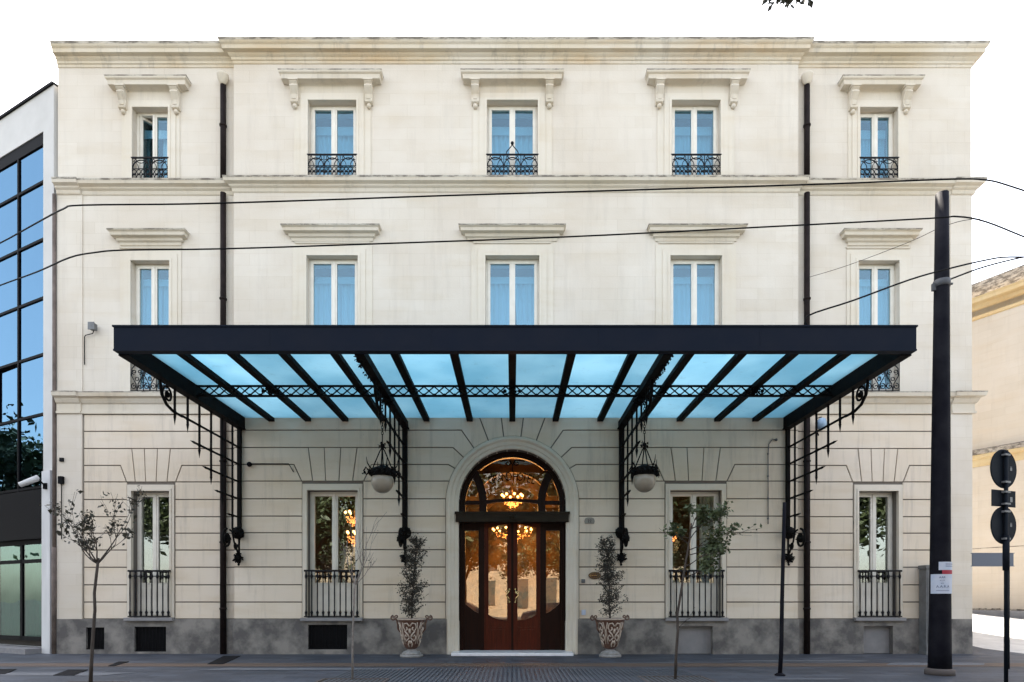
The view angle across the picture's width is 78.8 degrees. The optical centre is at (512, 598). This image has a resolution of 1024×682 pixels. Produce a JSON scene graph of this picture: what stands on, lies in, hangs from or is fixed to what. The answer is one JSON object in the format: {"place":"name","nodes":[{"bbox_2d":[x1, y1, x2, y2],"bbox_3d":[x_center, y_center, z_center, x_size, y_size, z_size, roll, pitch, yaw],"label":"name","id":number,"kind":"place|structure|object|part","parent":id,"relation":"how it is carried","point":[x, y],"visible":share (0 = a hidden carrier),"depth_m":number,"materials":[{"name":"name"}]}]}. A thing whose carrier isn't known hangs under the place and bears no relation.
{"place":"outdoors","nodes":[
{"label":"outdoors","id":0,"kind":"place"},
{"bbox_2d":[0,653,1023,681],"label":"pavement","id":1,"kind":"structure","parent":0,"point":[716,674],"depth_m":13.39,"materials":[{"name":"stone"}]},
{"bbox_2d":[0,669,15,673],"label":"utility cover","id":2,"kind":"object","parent":1,"relation":"on","point":[3,671],"visible":1,"depth_m":12.91,"materials":[{"name":"metal"}]},
{"bbox_2d":[0,672,136,675],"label":"pale paving","id":3,"kind":"structure","parent":1,"relation":"on","point":[51,673],"depth_m":12.43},
{"bbox_2d":[55,670,86,674],"bbox_3d":[-8.929,1.492,12.605,0.386,0.010,1.202,0,0,-22],"label":"utility cover","id":4,"kind":"object","parent":1,"relation":"on","point":[71,672],"visible":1,"depth_m":12.56,"materials":[{"name":"metal"}]},
{"bbox_2d":[39,485,148,681],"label":"street sapling","id":5,"kind":"object","parent":1,"relation":"on","point":[85,544],"visible":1,"depth_m":10.98,"materials":[{"name":"green plant"}]},
{"bbox_2d":[67,681,129,681],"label":"tree pit","id":6,"kind":"object","parent":1,"relation":"on","point":[99,681],"visible":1,"depth_m":11.12,"materials":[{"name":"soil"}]},
{"bbox_2d":[109,661,128,665],"bbox_3d":[-9.044,1.492,14.321,0.224,0.010,1.092,0,0,-21],"label":"utility cover","id":7,"kind":"object","parent":1,"relation":"on","point":[118,663],"visible":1,"depth_m":14.30,"materials":[{"name":"metal"}]},
{"bbox_2d":[208,656,239,663],"bbox_3d":[-7.030,1.492,15.248,0.429,0.010,2.206,0,0,-16],"label":"utility cover","id":8,"kind":"object","parent":1,"relation":"on","point":[223,659],"visible":1,"depth_m":15.24,"materials":[{"name":"metal"}]},
{"bbox_2d":[203,668,411,669],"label":"pale paving","id":9,"kind":"structure","parent":1,"relation":"on","point":[294,669],"depth_m":13.13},
{"bbox_2d":[390,615,432,657],"bbox_3d":[-2.600,0.954,16.070,0.830,1.089,0.741,0,0,-42],"label":"urn planter","id":10,"kind":"object","parent":1,"relation":"on","point":[411,630],"visible":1,"depth_m":15.87,"materials":[{"name":"grey stone"}]},
{"bbox_2d":[395,532,429,617],"bbox_3d":[-2.566,-0.573,16.046,0.912,2.250,0.890,0,0,0],"label":"potted shrub","id":11,"kind":"object","parent":10,"relation":"on","point":[411,592],"visible":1,"depth_m":16.00,"materials":[{"name":"green plant"}]},
{"bbox_2d":[0,663,1023,666],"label":"paving band","id":12,"kind":"object","parent":1,"relation":"on","point":[469,665],"depth_m":13.96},
{"bbox_2d":[323,668,710,681],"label":"ribbed paving","id":13,"kind":"structure","parent":1,"relation":"on","point":[514,675],"depth_m":12.08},
{"bbox_2d":[50,36,990,655],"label":"hotel building","id":14,"kind":"structure","parent":1,"relation":"on","point":[272,120],"depth_m":16.88,"materials":[{"name":"stone"}]},
{"bbox_2d":[58,476,63,538],"bbox_3d":[-12.250,-2.470,16.910,0.120,1.700,0.090,0,0,0],"label":"cable box","id":15,"kind":"object","parent":14,"relation":"attached to","point":[61,480],"visible":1,"depth_m":16.92,"materials":[{"name":"black metal"}]},
{"bbox_2d":[84,322,96,364],"bbox_3d":[-11.462,-6.919,16.863,0.418,1.088,0.179,0,0,6],"label":"wall floodlight","id":16,"kind":"object","parent":14,"relation":"attached to","point":[92,326],"depth_m":16.85,"materials":[{"name":"grey metal"}]},
{"bbox_2d":[127,493,170,616],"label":"window","id":17,"kind":"structure","parent":14,"relation":"in","point":[152,595],"depth_m":17.21,"materials":[{"name":"beige paint"}]},
{"bbox_2d":[130,265,168,390],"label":"window","id":18,"kind":"structure","parent":14,"relation":"in","point":[155,282],"depth_m":17.19,"materials":[{"name":"blue paint"}]},
{"bbox_2d":[131,113,168,177],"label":"window","id":19,"kind":"structure","parent":14,"relation":"in","point":[155,157],"depth_m":17.19,"materials":[{"name":"beige paint"}]},
{"bbox_2d":[247,462,293,471],"bbox_3d":[-6.537,-3.562,16.820,1.254,0.276,0.134,0,0,0],"label":"wall sensor","id":20,"kind":"object","parent":14,"relation":"attached to","point":[249,464],"depth_m":16.84,"materials":[{"name":"metal"}]},
{"bbox_2d":[304,492,358,616],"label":"window","id":21,"kind":"structure","parent":14,"relation":"in","point":[331,583],"depth_m":17.10,"materials":[{"name":"beige paint"}]},
{"bbox_2d":[307,106,356,174],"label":"window","id":22,"kind":"structure","parent":14,"relation":"in","point":[333,140],"depth_m":17.07,"materials":[{"name":"blue paint"}]},
{"bbox_2d":[309,260,357,324],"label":"window","id":23,"kind":"structure","parent":14,"relation":"in","point":[333,291],"depth_m":17.49,"materials":[{"name":"blue paint"}]},
{"bbox_2d":[344,501,354,526],"bbox_3d":[-4.740,-2.537,18.700,0.594,0.766,0.577,0,0,0],"label":"chandelier","id":24,"kind":"object","parent":14,"relation":"hanging from","point":[352,519],"visible":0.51,"depth_m":18.64,"materials":[{"name":"gold metal"}]},
{"bbox_2d":[346,530,354,546],"bbox_3d":[-4.758,-2.267,18.988,0.630,1.366,0.619,0,0,0],"label":"chandelier","id":25,"kind":"object","parent":14,"relation":"hanging from","point":[347,532],"visible":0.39,"depth_m":18.82,"materials":[{"name":"gold metal"}]},
{"bbox_2d":[492,506,531,538],"bbox_3d":[0.000,-3.317,24.000,1.554,2.166,1.554,0,0,0],"label":"chandelier","id":26,"kind":"object","parent":14,"relation":"hanging from","point":[499,531],"visible":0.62,"depth_m":23.85,"materials":[{"name":"gold metal"}]},
{"bbox_2d":[501,473,523,507],"bbox_3d":[0.000,-3.667,20.600,0.711,1.366,0.711,0,0,-34],"label":"chandelier","id":27,"kind":"object","parent":14,"relation":"hanging from","point":[514,493],"visible":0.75,"depth_m":20.59,"materials":[{"name":"gold metal"}]},
{"bbox_2d":[486,260,538,324],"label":"window","id":28,"kind":"structure","parent":14,"relation":"in","point":[512,293],"depth_m":17.49,"materials":[{"name":"blue paint"}]},
{"bbox_2d":[486,106,538,174],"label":"window","id":29,"kind":"structure","parent":14,"relation":"in","point":[511,142],"depth_m":17.07,"materials":[{"name":"blue paint"}]},
{"bbox_2d":[455,451,569,649],"bbox_3d":[0.000,-1.275,16.996,3.100,5.550,0.629,0,0,0],"label":"entrance door","id":30,"kind":"structure","parent":14,"relation":"in","point":[478,631],"depth_m":17.14,"materials":[{"name":"brown wood"}]},
{"bbox_2d":[112,325,917,565],"bbox_3d":[0.033,-2.980,14.235,15.166,4.190,5.391,0,0,0],"label":"entrance canopy","id":31,"kind":"object","parent":14,"relation":"attached to","point":[792,376],"visible":1,"depth_m":13.37,"materials":[{"name":"black metal"}]},
{"bbox_2d":[362,393,400,493],"bbox_3d":[-2.892,-3.505,13.900,0.713,2.300,0.716,0,0,17],"label":"hanging lantern","id":32,"kind":"object","parent":31,"relation":"hanging from","point":[382,478],"visible":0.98,"depth_m":13.74,"materials":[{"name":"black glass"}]},
{"bbox_2d":[627,393,659,492],"bbox_3d":[2.958,-3.525,13.900,0.713,2.300,0.716,0,0,17],"label":"hanging lantern","id":33,"kind":"object","parent":31,"relation":"hanging from","point":[643,477],"visible":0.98,"depth_m":13.73,"materials":[{"name":"black metal"}]},
{"bbox_2d":[584,517,594,523],"bbox_3d":[2.090,-2.115,16.863,0.280,0.170,0.029,0,0,0],"label":"house plaque","id":34,"kind":"object","parent":14,"relation":"attached to","point":[589,520],"visible":1,"depth_m":16.85,"materials":[{"name":"grey"}]},
{"bbox_2d":[588,572,600,578],"bbox_3d":[2.230,-0.630,16.858,0.340,0.200,0.040,0,0,0],"label":"oval plaque","id":35,"kind":"object","parent":14,"relation":"attached to","point":[591,575],"visible":0.84,"depth_m":16.85,"materials":[{"name":"brown"}]},
{"bbox_2d":[670,260,718,324],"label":"window","id":36,"kind":"structure","parent":14,"relation":"in","point":[694,291],"depth_m":17.50,"materials":[{"name":"blue paint"}]},
{"bbox_2d":[671,106,721,174],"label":"window","id":37,"kind":"structure","parent":14,"relation":"in","point":[694,140],"depth_m":17.05,"materials":[{"name":"blue paint"}]},
{"bbox_2d":[669,492,724,616],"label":"window","id":38,"kind":"structure","parent":14,"relation":"in","point":[699,598],"depth_m":17.10,"materials":[{"name":"beige paint"}]},
{"bbox_2d":[767,438,777,523],"bbox_3d":[7.037,-3.180,16.850,0.282,2.320,0.074,0,0,0],"label":"wall conduit","id":39,"kind":"object","parent":14,"relation":"attached to","point":[776,439],"depth_m":16.84,"materials":[{"name":"grey metal"}]},
{"bbox_2d":[818,416,826,435],"bbox_3d":[8.327,-4.662,16.778,0.281,0.505,0.273,0,0,45],"label":"wall lamp","id":40,"kind":"object","parent":14,"relation":"attached to","point":[822,421],"visible":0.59,"depth_m":16.67,"materials":[{"name":"white glass"}]},
{"bbox_2d":[859,113,898,177],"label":"window","id":41,"kind":"structure","parent":14,"relation":"in","point":[873,158],"depth_m":17.17,"materials":[{"name":"beige paint"}]},
{"bbox_2d":[859,265,899,390],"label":"window","id":42,"kind":"structure","parent":14,"relation":"in","point":[872,308],"depth_m":17.19,"materials":[{"name":"blue paint"}]},
{"bbox_2d":[858,493,901,616],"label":"window","id":43,"kind":"structure","parent":14,"relation":"in","point":[875,570],"depth_m":17.21,"materials":[{"name":"beige paint"}]},
{"bbox_2d":[804,256,1023,324],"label":"service cable","id":44,"kind":"object","parent":14,"relation":"attached to","point":[805,322],"visible":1,"depth_m":11.88,"materials":[{"name":"black plastic"}]},
{"bbox_2d":[807,217,1023,277],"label":"thin cable","id":45,"kind":"object","parent":14,"relation":"attached to","point":[919,237],"visible":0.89,"depth_m":13.75,"materials":[{"name":"black plastic"}]},
{"bbox_2d":[590,615,629,657],"bbox_3d":[2.520,0.954,16.070,0.741,1.089,0.830,0,0,34],"label":"urn planter","id":46,"kind":"object","parent":1,"relation":"on","point":[609,630],"visible":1,"depth_m":15.86,"materials":[{"name":"ceramic"}]},
{"bbox_2d":[594,535,628,617],"bbox_3d":[2.519,-0.565,16.080,0.847,2.211,0.867,0,0,43],"label":"potted shrub","id":47,"kind":"object","parent":46,"relation":"on","point":[608,575],"visible":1,"depth_m":16.00,"materials":[{"name":"green plant"}]},
{"bbox_2d":[659,500,761,678],"bbox_3d":[3.691,-0.142,11.462,2.037,3.386,0.752,0,0,0],"label":"leafy sapling","id":48,"kind":"object","parent":1,"relation":"on","point":[714,546],"visible":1,"depth_m":11.48,"materials":[{"name":"green plant"}]},
{"bbox_2d":[774,502,785,675],"bbox_3d":[5.220,-0.189,12.150,0.194,3.383,0.194,0,0,45],"label":"slim post","id":49,"kind":"object","parent":1,"relation":"on","point":[781,647],"visible":1,"depth_m":12.12,"materials":[{"name":"black metal"}]},
{"bbox_2d":[731,660,869,661],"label":"pale paving","id":50,"kind":"structure","parent":1,"relation":"on","point":[801,661],"depth_m":14.81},
{"bbox_2d":[762,678,848,679],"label":"pale paving","id":51,"kind":"structure","parent":1,"relation":"on","point":[805,679],"depth_m":11.51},
{"bbox_2d":[918,565,928,654],"bbox_3d":[11.260,0.300,16.775,0.460,2.400,0.330,0,0,0],"label":"meter cabinet","id":52,"kind":"object","parent":1,"relation":"on","point":[923,603],"visible":0.45,"depth_m":16.75,"materials":[{"name":"grey metal"}]},
{"bbox_3d":[11.260,0.250,16.633,0.320,1.900,0.015,0,0,0],"label":"cabinet door","id":53,"kind":"part","parent":52,"relation":"part of","materials":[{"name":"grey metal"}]},
{"bbox_2d":[887,663,984,664],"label":"pale paving","id":54,"kind":"structure","parent":1,"relation":"on","point":[926,664],"depth_m":14.13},
{"bbox_2d":[924,190,955,675],"bbox_3d":[8.440,-3.250,12.300,0.520,9.500,0.507,0,0,0],"label":"street pole","id":55,"kind":"object","parent":1,"relation":"on","point":[939,662],"visible":1,"depth_m":12.18,"materials":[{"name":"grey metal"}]},
{"bbox_2d":[0,216,1023,285],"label":"overhead cable","id":56,"kind":"object","parent":55,"relation":"attached to","point":[981,220],"visible":1,"depth_m":10.99,"materials":[{"name":"black plastic"}]},
{"bbox_2d":[951,258,1019,279],"bbox_3d":[10.202,-6.855,12.793,3.470,1.213,0.052,0,0,-17],"label":"service cable","id":57,"kind":"object","parent":55,"relation":"attached to","point":[984,267],"visible":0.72,"depth_m":12.57,"materials":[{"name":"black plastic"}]},
{"bbox_2d":[971,553,1014,668],"bbox_3d":[10.260,0.270,13.338,0.920,2.500,0.092,0,0,0],"label":"street name sign","id":58,"kind":"object","parent":1,"relation":"on","point":[986,559],"visible":0.64,"depth_m":13.29,"materials":[{"name":"grey metal"}]},
{"bbox_2d":[990,449,1016,681],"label":"road sign","id":59,"kind":"object","parent":1,"relation":"on","point":[1003,469],"visible":1,"depth_m":10.98,"materials":[{"name":"grey metal"}]},
{"bbox_3d":[-2.900,1.488,11.100,1.250,0.020,1.000,0,0,0],"label":"tree pit","id":60,"kind":"object","parent":1,"relation":"on","visible":0},
{"bbox_2d":[339,513,385,679],"bbox_3d":[-2.780,-0.025,11.526,0.818,3.150,0.512,0,0,-23],"label":"bare sapling","id":61,"kind":"object","parent":60,"relation":"in","point":[354,580],"visible":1,"depth_m":11.49,"materials":[{"name":"grey plant"}]},
{"bbox_2d":[0,0,1023,283],"label":"sky","id":62,"kind":"structure","parent":0,"point":[28,62],"materials":[{"name":"white"}]},
{"bbox_2d":[761,0,813,11],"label":"overhanging branch","id":63,"kind":"object","parent":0,"point":[789,2],"visible":1,"depth_m":8.06,"materials":[{"name":"black plant"}]},
{"bbox_2d":[972,614,1023,653],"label":"side road","id":64,"kind":"structure","parent":0,"point":[988,631],"depth_m":20.75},
{"bbox_2d":[972,610,1023,618],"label":"side pavement","id":65,"kind":"structure","parent":0,"point":[1014,614],"depth_m":24.54,"materials":[{"name":"grey concrete"}]},
{"bbox_2d":[973,646,1023,657],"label":"corner pavement","id":66,"kind":"structure","parent":0,"point":[977,650],"depth_m":17.03,"materials":[{"name":"grey concrete"}]},
{"label":"ground","id":67,"kind":"structure","parent":0,"visible":0},
{"bbox_2d":[0,81,168,653],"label":"office building","id":68,"kind":"structure","parent":67,"relation":"on","point":[28,147],"depth_m":17.77,"materials":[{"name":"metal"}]},
{"bbox_2d":[18,475,46,488],"bbox_3d":[-12.925,-3.167,16.796,0.650,0.356,0.237,0,0,-31],"label":"security camera","id":69,"kind":"object","parent":68,"relation":"attached to","point":[31,480],"visible":1,"depth_m":16.73,"materials":[{"name":"white plastic"}]},
{"bbox_2d":[972,265,1023,610],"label":"corner building","id":70,"kind":"structure","parent":67,"relation":"on","point":[998,346],"depth_m":25.87,"materials":[{"name":"beige paint"}]},
{"bbox_2d":[0,178,1023,243],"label":"overhead cable","id":71,"kind":"object","parent":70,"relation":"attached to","point":[67,206],"visible":1,"depth_m":10.99,"materials":[{"name":"black plastic"}]}
]}

